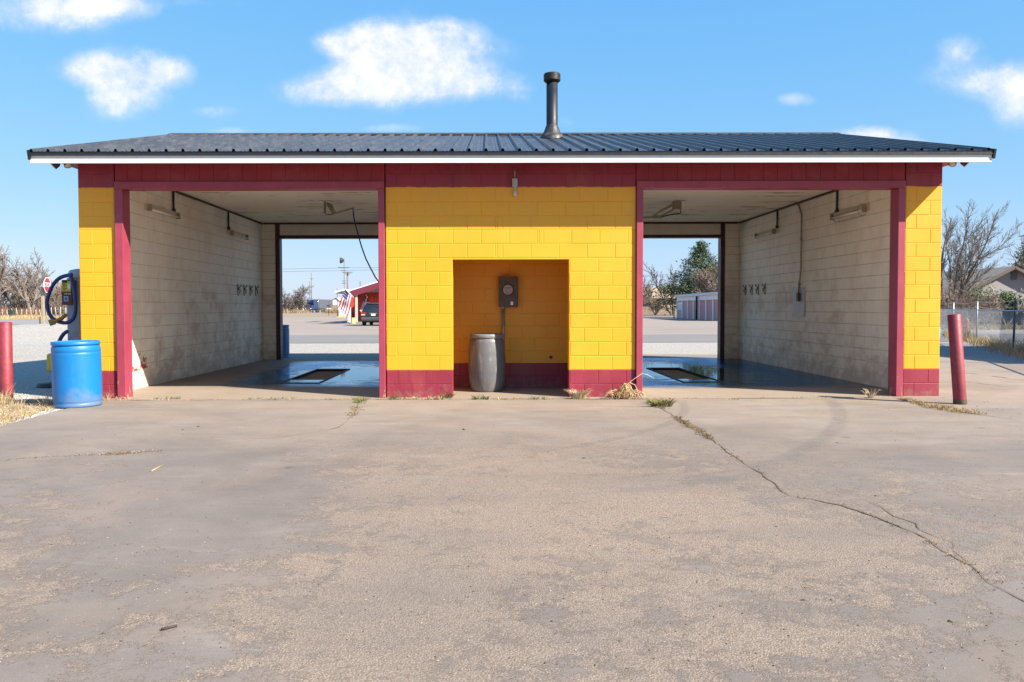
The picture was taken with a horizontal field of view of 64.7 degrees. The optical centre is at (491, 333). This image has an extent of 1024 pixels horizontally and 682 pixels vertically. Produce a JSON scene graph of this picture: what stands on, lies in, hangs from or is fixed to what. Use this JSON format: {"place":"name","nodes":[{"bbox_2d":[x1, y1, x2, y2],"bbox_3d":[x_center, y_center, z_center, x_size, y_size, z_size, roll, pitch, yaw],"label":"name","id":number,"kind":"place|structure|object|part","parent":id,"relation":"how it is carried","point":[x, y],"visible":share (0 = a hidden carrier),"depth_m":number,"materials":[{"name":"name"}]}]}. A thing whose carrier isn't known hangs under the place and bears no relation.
{"place":"outdoors","nodes":[
{"label":"outdoors","id":0,"kind":"place"},
{"bbox_2d":[0,319,66,324],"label":"side road","id":1,"kind":"structure","parent":0,"point":[23,321],"depth_m":83.87,"materials":[{"name":"grey asphalt"}]},
{"bbox_2d":[0,314,66,318],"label":"verge grass","id":2,"kind":"structure","parent":0,"point":[32,316],"depth_m":109.28,"materials":[{"name":"plant"}]},
{"bbox_2d":[327,298,340,309],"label":"white barn","id":3,"kind":"structure","parent":0,"point":[335,302],"depth_m":284.54,"materials":[{"name":"white"}]},
{"bbox_2d":[33,309,703,379],"bbox_3d":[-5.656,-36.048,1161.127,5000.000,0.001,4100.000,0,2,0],"label":"ground","id":4,"kind":"structure","parent":0,"point":[324,375],"depth_m":16.64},
{"bbox_2d":[0,265,21,303],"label":"bare tree","id":5,"kind":"object","parent":4,"relation":"on","point":[5,294],"visible":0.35,"depth_m":148.17,"materials":[{"name":"brown plant"}]},
{"bbox_2d":[7,310,15,316],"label":"trash bin","id":6,"kind":"object","parent":4,"relation":"on","point":[10,312],"visible":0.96,"depth_m":117.30,"materials":[{"name":"green plastic"}]},
{"bbox_2d":[1,277,35,304],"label":"bare tree","id":7,"kind":"object","parent":4,"relation":"on","point":[4,297],"visible":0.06,"depth_m":159.63,"materials":[{"name":"brown plant"}]},
{"bbox_2d":[0,244,37,315],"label":"bare tree","id":8,"kind":"object","parent":4,"relation":"on","point":[2,270],"visible":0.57,"depth_m":139.92,"materials":[{"name":"brown plant"}]},
{"bbox_2d":[12,262,36,306],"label":"bare tree","id":9,"kind":"object","parent":4,"relation":"on","point":[32,297],"visible":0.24,"depth_m":144.75,"materials":[{"name":"brown plant"}]},
{"bbox_2d":[0,304,50,315],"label":"red brush","id":10,"kind":"object","parent":4,"relation":"on","point":[4,311],"visible":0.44,"depth_m":127.61,"materials":[{"name":"brown plant"}]},
{"bbox_2d":[1,264,50,301],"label":"bare tree","id":11,"kind":"object","parent":4,"relation":"on","point":[14,296],"visible":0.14,"depth_m":156.82,"materials":[{"name":"brown plant"}]},
{"bbox_2d":[0,248,57,314],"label":"bare tree","id":12,"kind":"object","parent":4,"relation":"on","point":[32,287],"visible":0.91,"depth_m":137.02,"materials":[{"name":"brown plant"}]},
{"bbox_2d":[0,285,66,315],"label":"undergrowth","id":13,"kind":"object","parent":4,"relation":"on","point":[52,304],"visible":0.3,"depth_m":145.08,"materials":[{"name":"brown plant"}]},
{"bbox_2d":[0,324,67,425],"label":"gravel yard","id":14,"kind":"structure","parent":4,"relation":"on","point":[31,347],"depth_m":20.71,"materials":[{"name":"grey gravel"}]},
{"bbox_2d":[0,322,13,400],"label":"bollard","id":15,"kind":"object","parent":14,"relation":"on","point":[6,358],"visible":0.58,"depth_m":11.36,"materials":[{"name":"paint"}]},
{"bbox_2d":[36,353,51,386],"bbox_3d":[-7.414,0.605,13.759,0.600,0.555,0.600,0,2,0],"label":"yellow box","id":16,"kind":"object","parent":14,"relation":"on","point":[45,384],"visible":0.36,"depth_m":13.63,"materials":[{"name":"plastic"}]},
{"bbox_2d":[41,278,50,323],"bbox_3d":[-27.533,-1.803,49.825,0.381,3.336,0.938,0,2,-5],"label":"stop sign","id":17,"kind":"object","parent":14,"relation":"on","point":[47,283],"visible":0.95,"depth_m":49.78,"materials":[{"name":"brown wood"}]},
{"bbox_2d":[0,383,111,424],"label":"dry grass","id":18,"kind":"structure","parent":14,"relation":"on","point":[9,402],"depth_m":10.68,"materials":[{"name":"plant"}]},
{"bbox_2d":[45,269,80,340],"bbox_3d":[-8.054,-0.226,15.733,0.779,2.093,1.058,0,2,0],"label":"vacuum station","id":19,"kind":"object","parent":14,"relation":"on","point":[71,291],"visible":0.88,"depth_m":15.44,"materials":[{"name":"grey metal"}]},
{"bbox_2d":[2,307,66,316],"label":"picket fence","id":20,"kind":"object","parent":4,"relation":"on","point":[60,311],"visible":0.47,"depth_m":121.58,"materials":[{"name":"beige wood"}]},
{"bbox_2d":[38,279,61,302],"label":"bare tree","id":21,"kind":"object","parent":4,"relation":"on","point":[57,288],"visible":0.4,"depth_m":149.39,"materials":[{"name":"brown plant"}]},
{"bbox_2d":[283,309,311,312],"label":"brush","id":22,"kind":"object","parent":4,"relation":"on","point":[295,311],"visible":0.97,"depth_m":229.85,"materials":[{"name":"plant"}]},
{"bbox_2d":[282,283,313,312],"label":"bare tree","id":23,"kind":"object","parent":4,"relation":"on","point":[296,301],"visible":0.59,"depth_m":233.82,"materials":[{"name":"brown plant"}]},
{"bbox_2d":[322,307,342,312],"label":"brown brush","id":24,"kind":"object","parent":4,"relation":"on","point":[330,310],"visible":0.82,"depth_m":211.66,"materials":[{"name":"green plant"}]},
{"bbox_2d":[342,272,352,289],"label":"utility pole","id":25,"kind":"object","parent":4,"relation":"on","point":[347,273],"visible":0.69,"depth_m":149.46,"materials":[{"name":"brown wood"}]},
{"bbox_2d":[285,267,377,271],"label":"power lines","id":26,"kind":"object","parent":25,"relation":"hanging from","point":[318,268],"visible":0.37,"depth_m":149.52,"materials":[{"name":"black metal"}]},
{"bbox_2d":[0,356,1023,681],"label":"concrete apron","id":27,"kind":"object","parent":4,"relation":"on","point":[718,512],"visible":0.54,"depth_m":4.55,"materials":[{"name":"grey concrete"}]},
{"bbox_2d":[50,340,102,407],"bbox_3d":[-5.598,0.533,10.920,0.608,0.875,0.608,-1,3,0],"label":"barrel","id":28,"kind":"object","parent":27,"relation":"on","point":[76,370],"visible":1,"depth_m":10.67,"materials":[{"name":"blue plastic"}]},
{"bbox_2d":[0,400,1023,668],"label":"loose grit","id":29,"kind":"object","parent":27,"relation":"on","point":[470,586],"visible":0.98,"depth_m":3.67,"materials":[{"name":"gravel"}]},
{"bbox_2d":[331,398,711,399],"bbox_3d":[0.227,0.933,11.552,11.293,0.001,0.100,0,2,-1],"label":"slab joint","id":30,"kind":"object","parent":27,"relation":"on","point":[356,399],"visible":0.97,"depth_m":11.56,"materials":[{"name":"grey soil"}]},
{"bbox_2d":[563,388,593,398],"bbox_3d":[1.252,0.854,11.556,0.451,0.165,0.119,0,2,0],"label":"dry weed","id":31,"kind":"object","parent":27,"relation":"on","point":[575,394],"visible":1,"depth_m":11.56,"materials":[{"name":"plant"}]},
{"bbox_2d":[606,374,654,398],"bbox_3d":[1.972,0.754,11.566,0.699,0.378,0.260,-1,2,-14],"label":"dry weed","id":32,"kind":"object","parent":27,"relation":"on","point":[624,388],"visible":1,"depth_m":11.54,"materials":[{"name":"beige plant"}]},
{"bbox_2d":[646,398,675,406],"bbox_3d":[2.255,0.903,10.615,0.429,0.123,0.120,0,2,0],"label":"dry weed","id":33,"kind":"object","parent":27,"relation":"on","point":[666,403],"visible":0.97,"depth_m":10.62,"materials":[{"name":"green plant"}]},
{"bbox_2d":[661,408,1023,600],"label":"crack","id":34,"kind":"object","parent":27,"relation":"on","point":[763,474],"visible":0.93,"depth_m":5.16,"materials":[{"name":"brown soil"}]},
{"bbox_2d":[863,388,878,397],"bbox_3d":[5.451,0.848,11.591,0.298,0.156,0.076,0,2,0],"label":"dry weed","id":35,"kind":"object","parent":27,"relation":"on","point":[869,395],"visible":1,"depth_m":11.60,"materials":[{"name":"plant"}]},
{"bbox_2d":[875,504,976,568],"bbox_3d":[2.531,1.147,4.768,0.119,0.001,1.610,0,2,5],"label":"crack","id":36,"kind":"object","parent":27,"relation":"on","point":[919,528],"visible":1,"depth_m":4.85,"materials":[{"name":"grey concrete"}]},
{"bbox_2d":[947,314,966,404],"bbox_3d":[6.271,0.364,10.868,0.171,1.268,0.171,-5,2,0],"label":"bollard","id":37,"kind":"object","parent":27,"relation":"on","point":[957,359],"visible":0.9,"depth_m":10.80,"materials":[{"name":"metal"}]},
{"bbox_2d":[283,316,990,334],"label":"parking lot","id":38,"kind":"structure","parent":4,"relation":"on","point":[335,325],"depth_m":58.39,"materials":[{"name":"grey asphalt"}]},
{"bbox_2d":[338,257,348,288],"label":"antenna mast","id":39,"kind":"object","parent":38,"relation":"on","point":[341,260],"visible":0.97,"depth_m":119.60,"materials":[{"name":"grey metal"}]},
{"bbox_2d":[347,307,350,323],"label":"pattern stand","id":40,"kind":"object","parent":38,"relation":"on","point":[349,318],"visible":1,"depth_m":68.90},
{"bbox_2d":[334,281,378,323],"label":"store","id":41,"kind":"structure","parent":38,"relation":"on","point":[358,294],"depth_m":71.83,"materials":[{"name":"paint"}]},
{"bbox_2d":[338,289,351,315],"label":"flag","id":42,"kind":"object","parent":41,"relation":"attached to","point":[344,306],"visible":1,"depth_m":68.54,"materials":[{"name":"multicoloured fabric"}]},
{"bbox_2d":[360,295,367,311],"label":"flag","id":43,"kind":"object","parent":41,"relation":"attached to","point":[363,303],"visible":0.83,"depth_m":70.11,"materials":[{"name":"multicoloured fabric"}]},
{"bbox_2d":[369,294,373,301],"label":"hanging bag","id":44,"kind":"object","parent":41,"relation":"hanging from","point":[371,297],"visible":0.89,"depth_m":70.69,"materials":[{"name":"red plastic"}]},
{"bbox_2d":[361,302,378,325],"bbox_3d":[-8.729,-1.565,62.684,2.200,1.780,4.895,0,2,2],"label":"parked car","id":45,"kind":"object","parent":38,"relation":"on","point":[370,313],"visible":0.62,"depth_m":60.41,"materials":[{"name":"paint"}]},
{"bbox_3d":[-8.794,-1.911,60.518,1.400,0.430,0.230,0,2,2],"label":"rear window","id":46,"kind":"part","parent":45,"relation":"part of","materials":[{"name":"black glass"}]},
{"bbox_2d":[643,315,676,315],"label":"timber edging","id":47,"kind":"object","parent":38,"relation":"on","point":[659,315],"depth_m":127.95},
{"bbox_2d":[646,239,717,314],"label":"evergreen tree","id":48,"kind":"object","parent":38,"relation":"on","point":[700,259],"visible":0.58,"depth_m":107.16,"materials":[{"name":"green plant"}]},
{"bbox_2d":[674,292,717,320],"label":"storage units","id":49,"kind":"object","parent":38,"relation":"on","point":[699,306],"visible":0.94,"depth_m":86.64,"materials":[{"name":"metal"}]},
{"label":"roll door","id":50,"kind":"part","parent":49,"relation":"part of","materials":[{"name":"red metal"}]},
{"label":"roll door","id":51,"kind":"part","parent":49,"relation":"part of","materials":[{"name":"red metal"}]},
{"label":"roll door","id":52,"kind":"part","parent":49,"relation":"part of","materials":[{"name":"red metal"}]},
{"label":"roll door","id":53,"kind":"part","parent":49,"relation":"part of","materials":[{"name":"red metal"}]},
{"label":"roll door","id":54,"kind":"part","parent":49,"relation":"part of","materials":[{"name":"red metal"}]},
{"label":"roll door","id":55,"kind":"part","parent":49,"relation":"part of","materials":[{"name":"red metal"}]},
{"bbox_2d":[691,261,717,292],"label":"bare tree","id":56,"kind":"object","parent":38,"relation":"on","point":[713,277],"visible":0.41,"depth_m":101.06,"materials":[{"name":"brown plant"}]},
{"bbox_2d":[940,280,991,324],"bbox_3d":[30.861,-1.726,55.020,5.172,4.207,4.350,1,2,23],"label":"bare bush","id":57,"kind":"object","parent":38,"relation":"on","point":[965,306],"visible":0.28,"depth_m":54.54,"materials":[{"name":"brown plant"}]},
{"bbox_2d":[949,283,997,301],"bbox_3d":[35.625,-2.130,58.675,4.563,3.061,2.340,0,2,0],"label":"shrub","id":58,"kind":"object","parent":38,"relation":"on","point":[980,292],"visible":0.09,"depth_m":58.25,"materials":[{"name":"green plant"}]},
{"bbox_2d":[940,282,1010,325],"bbox_3d":[32.936,-1.935,55.497,4.375,3.314,4.661,0,2,0],"label":"bare bush","id":59,"kind":"object","parent":38,"relation":"on","point":[993,305],"visible":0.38,"depth_m":54.46,"materials":[{"name":"brown plant"}]},
{"bbox_2d":[940,200,1021,320],"bbox_3d":[34.029,-5.098,59.144,6.411,9.195,10.080,0,2,0],"label":"bare tree","id":60,"kind":"object","parent":38,"relation":"on","point":[962,279],"visible":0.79,"depth_m":57.49,"materials":[{"name":"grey plant"}]},
{"bbox_2d":[940,323,1023,329],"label":"street grass","id":61,"kind":"structure","parent":38,"relation":"on","point":[1021,325],"depth_m":48.58,"materials":[{"name":"plant"}]},
{"bbox_2d":[951,301,1023,323],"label":"board fence","id":62,"kind":"object","parent":38,"relation":"on","point":[990,323],"visible":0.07,"depth_m":57.16,"materials":[{"name":"wood"}]},
{"bbox_2d":[979,289,1022,324],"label":"shrub","id":63,"kind":"object","parent":38,"relation":"on","point":[1004,296],"visible":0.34,"depth_m":55.75,"materials":[{"name":"green plant"}]},
{"bbox_2d":[984,282,1023,323],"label":"sapling","id":64,"kind":"object","parent":38,"relation":"on","point":[998,296],"visible":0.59,"depth_m":54.87,"materials":[{"name":"green plant"}]},
{"bbox_2d":[1001,228,1023,269],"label":"bare tree","id":65,"kind":"object","parent":38,"relation":"on","point":[1020,263],"visible":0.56,"depth_m":71.12,"materials":[{"name":"brown plant"}]},
{"bbox_2d":[1002,290,1023,324],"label":"shrub","id":66,"kind":"object","parent":38,"relation":"on","point":[1019,303],"visible":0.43,"depth_m":55.52,"materials":[{"name":"green plant"}]},
{"bbox_2d":[1008,242,1023,268],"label":"evergreen tree","id":67,"kind":"object","parent":38,"relation":"on","point":[1017,257],"visible":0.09,"depth_m":80.25,"materials":[{"name":"green plant"}]},
{"bbox_2d":[643,277,655,305],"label":"bare tree","id":68,"kind":"object","parent":4,"relation":"on","point":[648,289],"visible":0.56,"depth_m":138.76,"materials":[{"name":"plant"}]},
{"bbox_2d":[289,341,1023,353],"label":"gravel strip","id":69,"kind":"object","parent":4,"relation":"on","point":[679,347],"depth_m":26.84,"materials":[{"name":"grey gravel"}]},
{"bbox_2d":[289,333,1023,342],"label":"asphalt lane","id":70,"kind":"structure","parent":4,"relation":"on","point":[375,338],"depth_m":34.92,"materials":[{"name":"grey asphalt"}]},
{"bbox_2d":[647,296,666,314],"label":"bare bush","id":71,"kind":"object","parent":4,"relation":"on","point":[652,307],"visible":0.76,"depth_m":130.86,"materials":[{"name":"brown plant"}]},
{"bbox_2d":[644,262,674,314],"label":"bare tree","id":72,"kind":"object","parent":4,"relation":"on","point":[653,276],"visible":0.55,"depth_m":134.27,"materials":[{"name":"brown plant"}]},
{"bbox_2d":[643,306,676,314],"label":"board fence","id":73,"kind":"object","parent":4,"relation":"on","point":[661,312],"visible":0.34,"depth_m":150.09,"materials":[{"name":"beige wood"}]},
{"bbox_2d":[939,342,1023,363],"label":"verge","id":74,"kind":"structure","parent":4,"relation":"on","point":[970,351],"depth_m":22.75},
{"bbox_2d":[940,299,1023,350],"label":"chain link fence","id":75,"kind":"object","parent":4,"relation":"on","point":[987,318],"visible":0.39,"depth_m":28.45,"materials":[{"name":"metal"}]},
{"bbox_2d":[940,317,1023,360],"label":"dry grass","id":76,"kind":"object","parent":4,"relation":"on","point":[1011,349],"visible":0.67,"depth_m":25.60,"materials":[{"name":"beige plant"}]},
{"bbox_2d":[940,266,1023,300],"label":"grey house","id":77,"kind":"structure","parent":4,"relation":"on","point":[1009,278],"depth_m":62.10,"materials":[{"name":"paint"}]},
{"bbox_2d":[283,353,716,358],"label":"pavement","id":78,"kind":"structure","parent":0,"point":[333,355],"depth_m":22.13,"materials":[{"name":"concrete"}]},
{"bbox_2d":[283,325,288,357],"bbox_3d":[-5.731,0.195,21.716,0.600,0.875,0.600,1,2,32],"label":"barrel","id":79,"kind":"object","parent":78,"relation":"on","point":[285,341],"visible":0.33,"depth_m":21.57,"materials":[{"name":"blue plastic"}]},
{"bbox_2d":[7,396,1003,583],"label":"crack grass","id":80,"kind":"structure","parent":0,"point":[952,408],"depth_m":9.86,"materials":[{"name":"plant"}]},
{"bbox_2d":[0,0,1023,305],"label":"sky","id":81,"kind":"structure","parent":0,"point":[72,71],"materials":[{"name":"blue"}]},
{"bbox_2d":[102,358,942,399],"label":"bay floor","id":82,"kind":"structure","parent":0,"point":[740,378],"depth_m":13.58,"materials":[{"name":"grey concrete"}]},
{"bbox_2d":[279,369,349,382],"bbox_3d":[-3.338,0.838,15.592,0.702,0.094,3.186,0,2,0],"label":"drain pit","id":83,"kind":"object","parent":82,"relation":"in","point":[308,373],"visible":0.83,"depth_m":15.82,"materials":[{"name":"brown metal"}]},
{"bbox_2d":[440,392,453,397],"bbox_3d":[-0.619,0.886,11.619,0.280,0.105,0.069,0,2,0],"label":"green weed","id":84,"kind":"object","parent":82,"relation":"on","point":[450,396],"visible":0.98,"depth_m":11.62,"materials":[{"name":"green plant"}]},
{"bbox_2d":[468,333,505,391],"bbox_3d":[-0.066,0.445,12.644,0.586,0.895,0.586,1,2,21],"label":"barrel","id":85,"kind":"object","parent":82,"relation":"on","point":[486,364],"visible":1,"depth_m":12.40,"materials":[{"name":"grey plastic"}]},
{"bbox_2d":[111,394,889,399],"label":"weeds","id":86,"kind":"object","parent":82,"relation":"on","point":[394,398],"visible":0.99,"depth_m":11.55,"materials":[{"name":"beige plant"}]},
{"bbox_2d":[26,72,996,398],"bbox_3d":[0.275,-1.995,16.121,13.237,5.567,10.252,0,2,0],"label":"car wash","id":87,"kind":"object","parent":82,"relation":"on","point":[454,226],"visible":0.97,"depth_m":11.74,"materials":[{"name":"yellow brick"}]},
{"bbox_2d":[51,163,71,168],"bbox_3d":[-6.070,-2.406,11.410,0.297,0.160,0.120,0,2,0],"label":"floodlight","id":88,"kind":"object","parent":87,"relation":"attached to","point":[66,165],"visible":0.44,"depth_m":11.39,"materials":[{"name":"white plastic"}]},
{"bbox_2d":[144,191,179,218],"bbox_3d":[-5.684,-2.304,13.991,0.121,0.492,1.260,0,2,0],"label":"wall light","id":89,"kind":"object","parent":87,"relation":"attached to","point":[173,213],"visible":1,"depth_m":14.09,"materials":[{"name":"beige paint"}]},
{"bbox_2d":[227,212,248,239],"bbox_3d":[-5.705,-2.430,18.211,0.121,0.511,1.187,0,2,0],"label":"wall light","id":90,"kind":"object","parent":87,"relation":"attached to","point":[238,234],"visible":1,"depth_m":18.00,"materials":[{"name":"beige paint"}]},
{"bbox_2d":[319,200,378,282],"bbox_3d":[-2.491,-1.730,16.300,1.890,1.867,0.321,-1,2,-12],"label":"wash boom","id":91,"kind":"object","parent":87,"relation":"attached to","point":[330,207],"visible":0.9,"depth_m":16.13,"materials":[{"name":"beige paint"}]},
{"bbox_2d":[498,276,517,387],"bbox_3d":[0.277,-0.024,13.041,0.314,1.801,0.217,0,2,0],"label":"electric meter","id":92,"kind":"object","parent":87,"relation":"attached to","point":[508,291],"visible":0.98,"depth_m":12.99,"materials":[{"name":"grey metal"}]},
{"bbox_2d":[512,168,517,195],"bbox_3d":[0.342,-2.180,11.606,0.075,0.399,0.061,0,2,0],"label":"wall lamp","id":93,"kind":"object","parent":87,"relation":"attached to","point":[514,182],"visible":1,"depth_m":11.58,"materials":[{"name":"grey metal"}]},
{"bbox_2d":[643,200,685,217],"bbox_3d":[3.005,-1.542,16.281,1.820,2.266,0.186,0,2,-2],"label":"wash boom","id":94,"kind":"object","parent":87,"relation":"attached to","point":[676,205],"visible":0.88,"depth_m":16.22,"materials":[{"name":"beige paint"}]},
{"bbox_2d":[755,211,777,237],"bbox_3d":[6.221,-2.464,18.263,0.121,0.499,1.241,0,2,0],"label":"wall light","id":95,"kind":"object","parent":87,"relation":"attached to","point":[768,232],"visible":1,"depth_m":17.92,"materials":[{"name":"beige paint"}]},
{"bbox_2d":[793,203,804,316],"bbox_3d":[6.250,-1.507,16.459,0.078,2.314,0.610,0,2,0],"label":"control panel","id":96,"kind":"object","parent":87,"relation":"attached to","point":[798,301],"visible":1,"depth_m":16.36,"materials":[{"name":"metal"}]},
{"bbox_2d":[830,191,868,221],"bbox_3d":[6.246,-2.290,14.088,0.177,0.578,1.285,0,2,0],"label":"wall light","id":97,"kind":"object","parent":87,"relation":"attached to","point":[848,212],"visible":1,"depth_m":14.13,"materials":[{"name":"beige paint"}]},
{"bbox_2d":[948,162,968,166],"bbox_3d":[6.643,-2.446,11.470,0.299,0.150,0.120,0,2,0],"label":"floodlight","id":98,"kind":"object","parent":87,"relation":"attached to","point":[953,164],"visible":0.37,"depth_m":11.45,"materials":[{"name":"plastic"}]},
{"bbox_2d":[647,367,723,381],"bbox_3d":[3.682,0.820,15.676,0.702,0.094,3.286,0,2,0],"label":"drain pit","id":99,"kind":"object","parent":82,"relation":"in","point":[680,369],"visible":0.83,"depth_m":16.02,"materials":[{"name":"brown metal"}]},
{"bbox_2d":[643,288,677,313],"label":"tan house","id":100,"kind":"structure","parent":0,"point":[654,293],"depth_m":165.07,"materials":[{"name":"beige"}]},
{"bbox_2d":[667,272,717,274],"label":"power lines","id":101,"kind":"object","parent":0,"point":[699,272],"visible":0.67,"depth_m":95.92,"materials":[{"name":"black metal"}]},
{"bbox_2d":[941,329,1023,333],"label":"street","id":102,"kind":"structure","parent":0,"point":[999,332],"depth_m":43.22,"materials":[{"name":"grey asphalt"}]},
{"label":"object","id":103,"kind":"structure","parent":0,"visible":0},
{"bbox_2d":[305,298,332,312],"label":"semi truck","id":104,"kind":"object","parent":103,"relation":"on","point":[317,305],"visible":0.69,"depth_m":248.89,"materials":[{"name":"blue metal"}]}
]}

